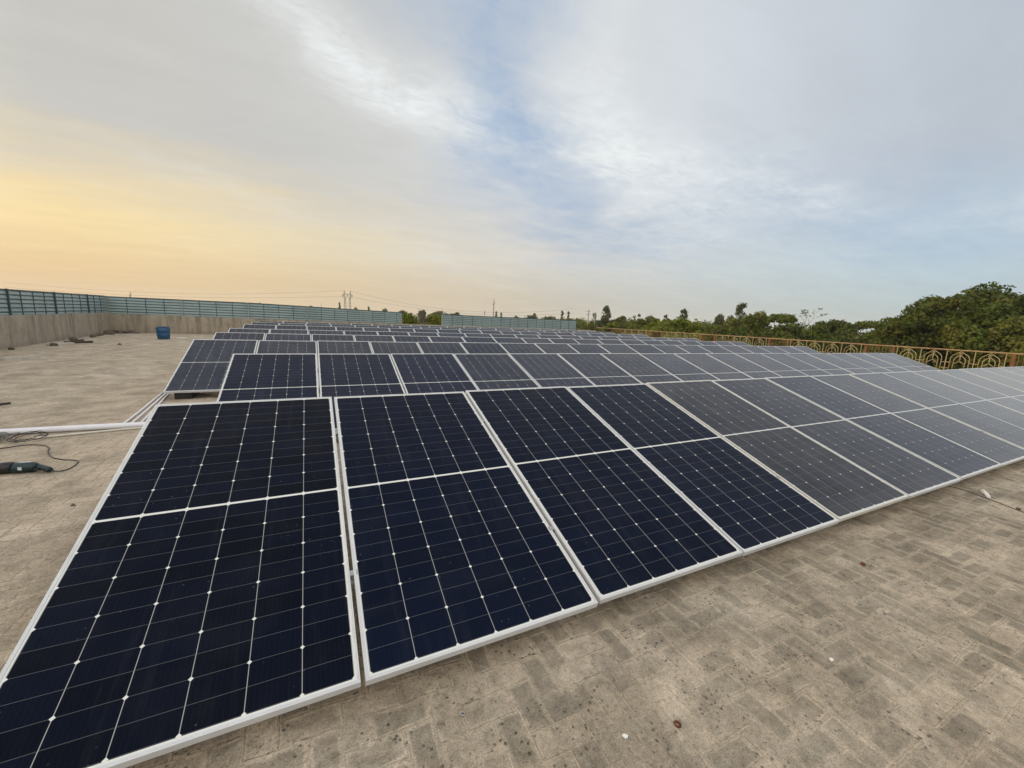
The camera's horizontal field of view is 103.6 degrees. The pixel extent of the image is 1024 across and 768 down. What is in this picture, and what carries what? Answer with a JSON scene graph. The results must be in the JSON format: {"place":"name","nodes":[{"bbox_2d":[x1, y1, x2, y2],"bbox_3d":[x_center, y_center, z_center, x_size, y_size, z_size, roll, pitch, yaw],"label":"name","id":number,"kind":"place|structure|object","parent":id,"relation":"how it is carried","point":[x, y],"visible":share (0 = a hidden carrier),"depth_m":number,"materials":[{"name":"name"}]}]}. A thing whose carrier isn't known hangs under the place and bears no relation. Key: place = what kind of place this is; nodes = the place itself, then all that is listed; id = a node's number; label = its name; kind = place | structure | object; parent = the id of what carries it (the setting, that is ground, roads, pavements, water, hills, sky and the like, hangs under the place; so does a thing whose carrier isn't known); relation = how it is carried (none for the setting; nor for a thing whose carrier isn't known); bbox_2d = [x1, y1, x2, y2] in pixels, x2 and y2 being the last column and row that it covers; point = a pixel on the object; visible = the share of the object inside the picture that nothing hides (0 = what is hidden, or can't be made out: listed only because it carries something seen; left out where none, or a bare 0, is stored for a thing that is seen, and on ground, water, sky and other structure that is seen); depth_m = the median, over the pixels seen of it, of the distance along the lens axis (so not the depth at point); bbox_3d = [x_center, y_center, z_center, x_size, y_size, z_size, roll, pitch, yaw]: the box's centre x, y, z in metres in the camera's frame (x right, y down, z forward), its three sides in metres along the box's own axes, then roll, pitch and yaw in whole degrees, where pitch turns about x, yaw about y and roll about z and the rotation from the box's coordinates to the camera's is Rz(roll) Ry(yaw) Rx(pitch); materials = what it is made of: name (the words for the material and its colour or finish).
{"place":"outdoors","nodes":[
{"label":"outdoors","id":0,"kind":"place"},
{"bbox_2d":[0,0,1023,334],"label":"sky","id":1,"kind":"structure","parent":0,"point":[852,160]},
{"label":"ground","id":2,"kind":"structure","parent":0,"visible":0},
{"bbox_2d":[402,313,419,323],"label":"bush","id":3,"kind":"object","parent":2,"relation":"on","point":[408,318],"visible":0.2,"depth_m":41.19,"materials":[{"name":"green plant"}]},
{"bbox_2d":[426,312,441,324],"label":"bush","id":4,"kind":"object","parent":2,"relation":"on","point":[434,319],"visible":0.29,"depth_m":40.92,"materials":[{"name":"green plant"}]},
{"bbox_2d":[0,333,1023,767],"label":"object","id":5,"kind":"structure","parent":2,"relation":"on","point":[914,627],"depth_m":1.98,"materials":[{"name":"brick"}]},
{"bbox_2d":[0,355,39,360],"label":"timber plank","id":6,"kind":"object","parent":5,"relation":"on","point":[19,357],"visible":1,"depth_m":10.39,"materials":[{"name":"wood"}]},
{"bbox_2d":[6,430,48,442],"bbox_3d":[-5.439,0.588,4.529,0.299,0.049,0.380,-2,10,-26],"label":"cable coil","id":7,"kind":"object","parent":5,"relation":"on","point":[28,439],"visible":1,"depth_m":4.51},
{"bbox_2d":[0,444,78,473],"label":"power tool","id":8,"kind":"object","parent":5,"relation":"on","point":[17,467],"visible":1,"depth_m":3.66,"materials":[{"name":"black plastic"}]},
{"bbox_2d":[0,313,110,349],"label":"parapet wall","id":9,"kind":"structure","parent":5,"relation":"on","point":[20,330],"depth_m":14.74,"materials":[{"name":"paint"}]},
{"bbox_2d":[0,288,106,315],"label":"sheet fence","id":10,"kind":"object","parent":9,"relation":"on","point":[19,302],"visible":0.98,"depth_m":15.02,"materials":[{"name":"grey metal"}]},
{"bbox_2d":[0,422,144,434],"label":"pvc pipe","id":11,"kind":"object","parent":5,"relation":"on","point":[49,429],"visible":0.62,"depth_m":4.88,"materials":[{"name":"plastic"}]},
{"bbox_2d":[32,427,141,438],"bbox_3d":[-4.775,0.566,4.998,1.572,0.025,0.095,-3,11,-32],"label":"conduit pipe","id":12,"kind":"object","parent":5,"relation":"on","point":[69,434],"visible":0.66,"depth_m":4.81,"materials":[{"name":"plastic"}]},
{"bbox_2d":[156,326,169,338],"bbox_3d":[-15.543,-2.280,17.953,0.491,0.565,0.491,5,10,18],"label":"plastic drum","id":13,"kind":"object","parent":5,"relation":"on","point":[162,332],"visible":0.99,"depth_m":17.79,"materials":[{"name":"plastic"}]},
{"bbox_2d":[195,351,421,394],"bbox_3d":[3.739,-0.610,12.395,22.094,0.662,1.396,-2,10,-26],"label":"mounting frame","id":14,"kind":"object","parent":5,"relation":"on","point":[196,393],"visible":0.03,"depth_m":8.00,"materials":[{"name":"metal"}]},
{"bbox_2d":[163,339,257,393],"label":"solar panel","id":15,"kind":"object","parent":14,"relation":"on","point":[203,365],"visible":0.75,"depth_m":7.60,"materials":[{"name":"glass"}]},
{"bbox_2d":[256,340,318,388],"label":"solar panel","id":16,"kind":"object","parent":14,"relation":"on","point":[283,347],"visible":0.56,"depth_m":8.87,"materials":[{"name":"glass"}]},
{"bbox_2d":[317,341,372,353],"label":"solar panel","id":17,"kind":"object","parent":14,"relation":"on","point":[344,347],"visible":0.37,"depth_m":9.38,"materials":[{"name":"glass"}]},
{"bbox_2d":[370,342,421,385],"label":"solar panel","id":18,"kind":"object","parent":14,"relation":"on","point":[395,348],"visible":0.37,"depth_m":9.89,"materials":[{"name":"glass"}]},
{"bbox_2d":[417,342,467,353],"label":"solar panel","id":19,"kind":"object","parent":14,"relation":"on","point":[443,347],"visible":0.37,"depth_m":10.43,"materials":[{"name":"glass"}]},
{"bbox_2d":[460,342,508,353],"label":"solar panel","id":20,"kind":"object","parent":14,"relation":"on","point":[481,348],"visible":0.37,"depth_m":10.91,"materials":[{"name":"glass"}]},
{"bbox_2d":[499,343,544,352],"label":"solar panel","id":21,"kind":"object","parent":14,"relation":"on","point":[520,347],"visible":0.37,"depth_m":11.45,"materials":[{"name":"glass"}]},
{"bbox_2d":[534,343,577,352],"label":"solar panel","id":22,"kind":"object","parent":14,"relation":"on","point":[554,348],"visible":0.37,"depth_m":11.97,"materials":[{"name":"glass"}]},
{"bbox_2d":[568,344,608,352],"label":"solar panel","id":23,"kind":"object","parent":14,"relation":"on","point":[587,348],"visible":0.36,"depth_m":12.48,"materials":[{"name":"glass"}]},
{"bbox_2d":[598,344,637,352],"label":"solar panel","id":24,"kind":"object","parent":14,"relation":"on","point":[616,348],"visible":0.37,"depth_m":12.99,"materials":[{"name":"glass"}]},
{"bbox_2d":[625,344,663,352],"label":"solar panel","id":25,"kind":"object","parent":14,"relation":"on","point":[641,348],"visible":0.36,"depth_m":13.51,"materials":[{"name":"glass"}]},
{"bbox_2d":[652,345,688,353],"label":"solar panel","id":26,"kind":"object","parent":14,"relation":"on","point":[673,349],"visible":0.37,"depth_m":14.02,"materials":[{"name":"glass"}]},
{"bbox_2d":[676,345,711,352],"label":"solar panel","id":27,"kind":"object","parent":14,"relation":"on","point":[693,348],"visible":0.36,"depth_m":14.54,"materials":[{"name":"glass"}]},
{"bbox_2d":[698,345,732,352],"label":"solar panel","id":28,"kind":"object","parent":14,"relation":"on","point":[715,348],"visible":0.37,"depth_m":15.06,"materials":[{"name":"glass"}]},
{"bbox_2d":[719,345,752,352],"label":"solar panel","id":29,"kind":"object","parent":14,"relation":"on","point":[736,349],"visible":0.37,"depth_m":15.56,"materials":[{"name":"glass"}]},
{"bbox_2d":[110,314,595,333],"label":"parapet wall","id":30,"kind":"structure","parent":5,"relation":"on","point":[175,324],"depth_m":21.94,"materials":[{"name":"paint"}]},
{"bbox_2d":[105,296,401,323],"bbox_3d":[-13.962,-4.198,23.667,14.705,1.036,0.087,-2,10,-26],"label":"sheet fence","id":31,"kind":"object","parent":30,"relation":"on","point":[151,306],"visible":1,"depth_m":22.93,"materials":[{"name":"grey metal"}]},
{"bbox_2d":[442,314,576,329],"bbox_3d":[0.189,-4.615,30.627,11.365,0.923,0.088,-2,10,-26],"label":"sheet fence","id":32,"kind":"object","parent":30,"relation":"on","point":[480,321],"visible":0.99,"depth_m":30.33,"materials":[{"name":"grey metal"}]},
{"bbox_2d":[335,381,983,590],"bbox_3d":[7.329,0.473,6.595,20.928,0.695,1.396,-2,10,-26],"label":"mounting frame","id":33,"kind":"object","parent":5,"relation":"on","point":[352,572],"visible":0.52,"depth_m":2.50,"materials":[{"name":"metal"}]},
{"bbox_2d":[0,397,360,767],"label":"solar panel","id":34,"kind":"object","parent":33,"relation":"on","point":[199,590],"visible":1,"depth_m":1.75,"materials":[{"name":"glass"}]},
{"bbox_2d":[334,391,597,685],"bbox_3d":[-0.525,0.639,2.750,1.148,0.037,2.278,-2,29,-26],"label":"solar panel","id":35,"kind":"object","parent":33,"relation":"on","point":[456,547],"visible":1,"depth_m":2.30,"materials":[{"name":"glass"}]},
{"bbox_2d":[465,386,742,603],"bbox_3d":[0.522,0.592,3.263,1.148,0.037,2.278,-2,29,-26],"label":"solar panel","id":36,"kind":"object","parent":33,"relation":"on","point":[621,516],"visible":1,"depth_m":2.87,"materials":[{"name":"glass"}]},
{"bbox_2d":[567,383,839,555],"bbox_3d":[1.568,0.560,3.777,1.148,0.037,2.278,-2,29,-26],"label":"solar panel","id":37,"kind":"object","parent":33,"relation":"on","point":[744,503],"visible":0.91,"depth_m":3.44,"materials":[{"name":"glass"}]},
{"bbox_2d":[646,380,908,521],"bbox_3d":[2.613,0.513,4.290,1.148,0.035,2.278,-2,29,-26],"label":"solar panel","id":38,"kind":"object","parent":33,"relation":"on","point":[839,487],"visible":0.94,"depth_m":3.99,"materials":[{"name":"glass"}]},
{"bbox_2d":[712,378,961,498],"bbox_3d":[3.660,0.478,4.800,1.148,0.037,2.278,-2,29,-26],"label":"solar panel","id":39,"kind":"object","parent":33,"relation":"on","point":[910,475],"visible":0.92,"depth_m":4.53,"materials":[{"name":"glass"}]},
{"bbox_2d":[765,376,1002,479],"bbox_3d":[4.707,0.433,5.317,1.148,0.038,2.278,-2,29,-26],"label":"solar panel","id":40,"kind":"object","parent":33,"relation":"on","point":[958,460],"visible":0.93,"depth_m":5.07,"materials":[{"name":"glass"}]},
{"bbox_2d":[811,374,1023,466],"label":"solar panel","id":41,"kind":"object","parent":33,"relation":"on","point":[1003,452],"visible":0.9,"depth_m":5.63,"materials":[{"name":"glass"}]},
{"bbox_2d":[849,372,1023,448],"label":"solar panel","id":42,"kind":"object","parent":33,"relation":"on","point":[993,426],"visible":0.91,"depth_m":6.27,"materials":[{"name":"glass"}]},
{"bbox_2d":[884,371,1023,428],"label":"solar panel","id":43,"kind":"object","parent":33,"relation":"on","point":[1005,414],"visible":0.91,"depth_m":6.96,"materials":[{"name":"glass"}]},
{"bbox_2d":[911,370,1023,413],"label":"solar panel","id":44,"kind":"object","parent":33,"relation":"on","point":[1014,404],"visible":0.91,"depth_m":7.61,"materials":[{"name":"glass"}]},
{"bbox_2d":[937,369,1023,401],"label":"solar panel","id":45,"kind":"object","parent":33,"relation":"on","point":[990,385],"visible":0.89,"depth_m":8.26,"materials":[{"name":"glass"}]},
{"bbox_2d":[960,368,1023,390],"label":"solar panel","id":46,"kind":"object","parent":33,"relation":"on","point":[1006,381],"visible":0.92,"depth_m":8.89,"materials":[{"name":"glass"}]},
{"bbox_2d":[980,367,1023,382],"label":"solar panel","id":47,"kind":"object","parent":33,"relation":"on","point":[1009,374],"visible":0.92,"depth_m":9.53,"materials":[{"name":"glass"}]},
{"bbox_3d":[5.617,-0.134,9.862,20.928,0.695,1.396,-2,10,-26],"label":"mounting frame","id":48,"kind":"object","parent":5,"relation":"on","visible":0},
{"bbox_2d":[216,354,318,401],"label":"solar panel","id":49,"kind":"object","parent":48,"relation":"on","point":[264,376],"visible":0.63,"depth_m":5.73,"materials":[{"name":"glass"}]},
{"bbox_2d":[318,354,404,430],"bbox_3d":[-2.237,0.026,6.017,1.148,0.038,2.278,-2,29,-26],"label":"solar panel","id":50,"kind":"object","parent":48,"relation":"on","point":[341,375],"visible":0.63,"depth_m":6.23,"materials":[{"name":"glass"}]},
{"bbox_2d":[390,353,478,414],"bbox_3d":[-1.189,-0.017,6.531,1.148,0.036,2.278,-2,29,-26],"label":"solar panel","id":51,"kind":"object","parent":48,"relation":"on","point":[431,372],"visible":0.63,"depth_m":6.76,"materials":[{"name":"glass"}]},
{"bbox_2d":[453,354,538,389],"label":"solar panel","id":52,"kind":"object","parent":48,"relation":"on","point":[493,371],"visible":0.59,"depth_m":7.30,"materials":[{"name":"glass"}]},
{"bbox_2d":[509,353,594,386],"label":"solar panel","id":53,"kind":"object","parent":48,"relation":"on","point":[548,369],"visible":0.62,"depth_m":7.81,"materials":[{"name":"glass"}]},
{"bbox_2d":[557,353,641,384],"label":"solar panel","id":54,"kind":"object","parent":48,"relation":"on","point":[597,369],"visible":0.61,"depth_m":8.33,"materials":[{"name":"glass"}]},
{"bbox_2d":[600,353,681,383],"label":"solar panel","id":55,"kind":"object","parent":48,"relation":"on","point":[640,368],"visible":0.59,"depth_m":8.86,"materials":[{"name":"glass"}]},
{"bbox_2d":[639,353,718,380],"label":"solar panel","id":56,"kind":"object","parent":48,"relation":"on","point":[678,367],"visible":0.61,"depth_m":9.37,"materials":[{"name":"glass"}]},
{"bbox_2d":[674,353,750,379],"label":"solar panel","id":57,"kind":"object","parent":48,"relation":"on","point":[716,368],"visible":0.62,"depth_m":9.88,"materials":[{"name":"glass"}]},
{"bbox_2d":[705,353,781,377],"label":"solar panel","id":58,"kind":"object","parent":48,"relation":"on","point":[744,366],"visible":0.62,"depth_m":10.39,"materials":[{"name":"glass"}]},
{"bbox_2d":[734,353,807,376],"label":"solar panel","id":59,"kind":"object","parent":48,"relation":"on","point":[771,365],"visible":0.59,"depth_m":10.91,"materials":[{"name":"glass"}]},
{"bbox_2d":[761,353,832,375],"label":"solar panel","id":60,"kind":"object","parent":48,"relation":"on","point":[797,364],"visible":0.57,"depth_m":11.43,"materials":[{"name":"glass"}]},
{"bbox_2d":[785,353,853,374],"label":"solar panel","id":61,"kind":"object","parent":48,"relation":"on","point":[820,364],"visible":0.59,"depth_m":11.95,"materials":[{"name":"glass"}]},
{"bbox_2d":[806,353,874,373],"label":"solar panel","id":62,"kind":"object","parent":48,"relation":"on","point":[842,364],"visible":0.61,"depth_m":12.44,"materials":[{"name":"glass"}]},
{"bbox_2d":[827,353,891,372],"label":"solar panel","id":63,"kind":"object","parent":48,"relation":"on","point":[861,363],"visible":0.57,"depth_m":12.99,"materials":[{"name":"glass"}]},
{"bbox_2d":[846,353,908,371],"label":"solar panel","id":64,"kind":"object","parent":48,"relation":"on","point":[878,362],"visible":0.61,"depth_m":13.48,"materials":[{"name":"glass"}]},
{"bbox_2d":[864,353,927,370],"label":"solar panel","id":65,"kind":"object","parent":48,"relation":"on","point":[896,362],"visible":0.61,"depth_m":13.96,"materials":[{"name":"glass"}]},
{"bbox_2d":[880,353,939,369],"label":"solar panel","id":66,"kind":"object","parent":48,"relation":"on","point":[909,361],"visible":0.57,"depth_m":14.55,"materials":[{"name":"glass"}]},
{"bbox_3d":[2.365,-1.078,14.898,22.094,0.662,1.396,-2,10,-26],"label":"mounting frame","id":67,"kind":"object","parent":5,"relation":"on","visible":0},
{"bbox_2d":[213,332,264,353],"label":"solar panel","id":68,"kind":"object","parent":67,"relation":"on","point":[236,336],"visible":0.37,"depth_m":10.95,"materials":[{"name":"glass"}]},
{"bbox_2d":[265,333,310,340],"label":"solar panel","id":69,"kind":"object","parent":67,"relation":"on","point":[288,337],"visible":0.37,"depth_m":11.47,"materials":[{"name":"glass"}]},
{"bbox_2d":[312,334,354,350],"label":"solar panel","id":70,"kind":"object","parent":67,"relation":"on","point":[323,337],"visible":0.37,"depth_m":11.98,"materials":[{"name":"glass"}]},
{"bbox_2d":[354,335,394,345],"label":"solar panel","id":71,"kind":"object","parent":67,"relation":"on","point":[379,338],"visible":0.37,"depth_m":12.50,"materials":[{"name":"glass"}]},
{"bbox_2d":[393,336,430,342],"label":"solar panel","id":72,"kind":"object","parent":67,"relation":"on","point":[416,339],"visible":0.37,"depth_m":13.01,"materials":[{"name":"glass"}]},
{"bbox_2d":[428,336,464,342],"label":"solar panel","id":73,"kind":"object","parent":67,"relation":"on","point":[444,339],"visible":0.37,"depth_m":13.53,"materials":[{"name":"glass"}]},
{"bbox_2d":[462,337,496,342],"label":"solar panel","id":74,"kind":"object","parent":67,"relation":"on","point":[480,339],"visible":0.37,"depth_m":14.04,"materials":[{"name":"glass"}]},
{"bbox_2d":[492,337,525,342],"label":"solar panel","id":75,"kind":"object","parent":67,"relation":"on","point":[506,340],"visible":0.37,"depth_m":14.54,"materials":[{"name":"glass"}]},
{"bbox_2d":[521,338,552,342],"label":"solar panel","id":76,"kind":"object","parent":67,"relation":"on","point":[536,340],"visible":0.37,"depth_m":15.09,"materials":[{"name":"glass"}]},
{"bbox_2d":[548,338,578,343],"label":"solar panel","id":77,"kind":"object","parent":67,"relation":"on","point":[563,341],"visible":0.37,"depth_m":15.57,"materials":[{"name":"glass"}]},
{"bbox_3d":[1.063,-1.523,17.283,22.094,0.662,1.396,-2,10,-26],"label":"mounting frame","id":78,"kind":"object","parent":5,"relation":"on","visible":0},
{"bbox_2d":[228,328,269,339],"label":"solar panel","id":79,"kind":"object","parent":78,"relation":"on","point":[241,330],"visible":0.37,"depth_m":13.39,"materials":[{"name":"glass"}]},
{"bbox_2d":[270,329,307,333],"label":"solar panel","id":80,"kind":"object","parent":78,"relation":"on","point":[284,331],"visible":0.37,"depth_m":13.90,"materials":[{"name":"glass"}]},
{"bbox_2d":[308,330,343,340],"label":"solar panel","id":81,"kind":"object","parent":78,"relation":"on","point":[311,332],"visible":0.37,"depth_m":14.44,"materials":[{"name":"glass"}]},
{"bbox_2d":[344,331,377,339],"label":"solar panel","id":82,"kind":"object","parent":78,"relation":"on","point":[353,333],"visible":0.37,"depth_m":14.92,"materials":[{"name":"glass"}]},
{"bbox_3d":[-0.737,-2.161,20.719,22.094,0.662,1.396,-2,10,-26],"label":"mounting frame","id":83,"kind":"object","parent":5,"relation":"on","visible":0},
{"bbox_2d":[243,324,275,328],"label":"solar panel","id":84,"kind":"object","parent":83,"relation":"on","point":[250,326],"visible":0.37,"depth_m":16.78,"materials":[{"name":"glass"}]},
{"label":"roof kerb","id":85,"kind":"structure","parent":5,"relation":"on","visible":0},
{"bbox_2d":[596,327,1023,369],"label":"ornate railing","id":86,"kind":"object","parent":85,"relation":"on","point":[1012,361],"visible":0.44,"depth_m":17.29,"materials":[{"name":"gold metal"}]},
{"bbox_2d":[639,322,662,337],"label":"tree","id":87,"kind":"object","parent":2,"relation":"on","point":[652,325],"visible":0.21,"depth_m":56.06,"materials":[{"name":"green plant"}]},
{"bbox_2d":[656,316,708,340],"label":"tree","id":88,"kind":"object","parent":2,"relation":"on","point":[679,325],"visible":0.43,"depth_m":55.23,"materials":[{"name":"green plant"}]},
{"bbox_2d":[705,324,756,345],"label":"tree","id":89,"kind":"object","parent":2,"relation":"on","point":[735,331],"visible":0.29,"depth_m":52.98,"materials":[{"name":"green plant"}]},
{"bbox_2d":[735,302,746,324],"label":"tree","id":90,"kind":"object","parent":2,"relation":"on","point":[741,307],"visible":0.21,"depth_m":85.24,"materials":[{"name":"green plant"}]},
{"bbox_2d":[726,310,773,345],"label":"tree","id":91,"kind":"object","parent":2,"relation":"on","point":[756,324],"visible":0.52,"depth_m":57.30,"materials":[{"name":"green plant"}]},
{"bbox_2d":[559,317,942,369],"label":"undergrowth","id":92,"kind":"object","parent":2,"relation":"on","point":[580,324],"visible":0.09,"depth_m":53.30,"materials":[{"name":"green plant"}]},
{"bbox_2d":[767,313,797,326],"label":"tree","id":93,"kind":"object","parent":2,"relation":"on","point":[782,318],"visible":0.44,"depth_m":60.62,"materials":[{"name":"green plant"}]},
{"bbox_2d":[758,322,818,348],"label":"tree","id":94,"kind":"object","parent":2,"relation":"on","point":[782,331],"visible":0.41,"depth_m":51.46,"materials":[{"name":"green plant"}]},
{"bbox_2d":[809,324,831,351],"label":"tree","id":95,"kind":"object","parent":2,"relation":"on","point":[822,331],"visible":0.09,"depth_m":56.96,"materials":[{"name":"green plant"}]},
{"bbox_2d":[819,320,857,333],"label":"tree","id":96,"kind":"object","parent":2,"relation":"on","point":[832,325],"visible":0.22,"depth_m":60.63,"materials":[{"name":"green plant"}]},
{"bbox_2d":[822,328,858,352],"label":"tree","id":97,"kind":"object","parent":2,"relation":"on","point":[841,332],"visible":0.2,"depth_m":54.18,"materials":[{"name":"green plant"}]},
{"bbox_2d":[848,330,878,352],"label":"tree","id":98,"kind":"object","parent":2,"relation":"on","point":[867,338],"visible":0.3,"depth_m":49.96,"materials":[{"name":"green plant"}]},
{"bbox_2d":[850,320,878,335],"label":"tree","id":99,"kind":"object","parent":2,"relation":"on","point":[864,324],"visible":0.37,"depth_m":61.24,"materials":[{"name":"green plant"}]},
{"bbox_2d":[868,311,947,366],"bbox_3d":[39.508,-2.353,40.750,5.815,9.911,5.980,9,12,37],"label":"tree","id":100,"kind":"object","parent":2,"relation":"on","point":[904,325],"visible":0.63,"depth_m":38.96,"materials":[{"name":"green plant"}]},
{"bbox_2d":[910,294,990,369],"bbox_3d":[41.910,-2.831,39.236,6.204,11.539,5.738,-2,10,-26],"label":"tree","id":101,"kind":"object","parent":2,"relation":"on","point":[954,303],"visible":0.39,"depth_m":38.12,"materials":[{"name":"green plant"}]},
{"bbox_2d":[901,281,1023,368],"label":"tree","id":102,"kind":"object","parent":2,"relation":"on","point":[995,302],"visible":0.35,"depth_m":38.33,"materials":[{"name":"green plant"}]},
{"bbox_2d":[938,315,1023,368],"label":"tree","id":103,"kind":"object","parent":2,"relation":"on","point":[1003,335],"visible":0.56,"depth_m":34.21,"materials":[{"name":"green plant"}]},
{"bbox_2d":[1004,342,1023,366],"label":"tree","id":104,"kind":"object","parent":2,"relation":"on","point":[1021,350],"visible":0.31,"depth_m":30.07,"materials":[{"name":"green plant"}]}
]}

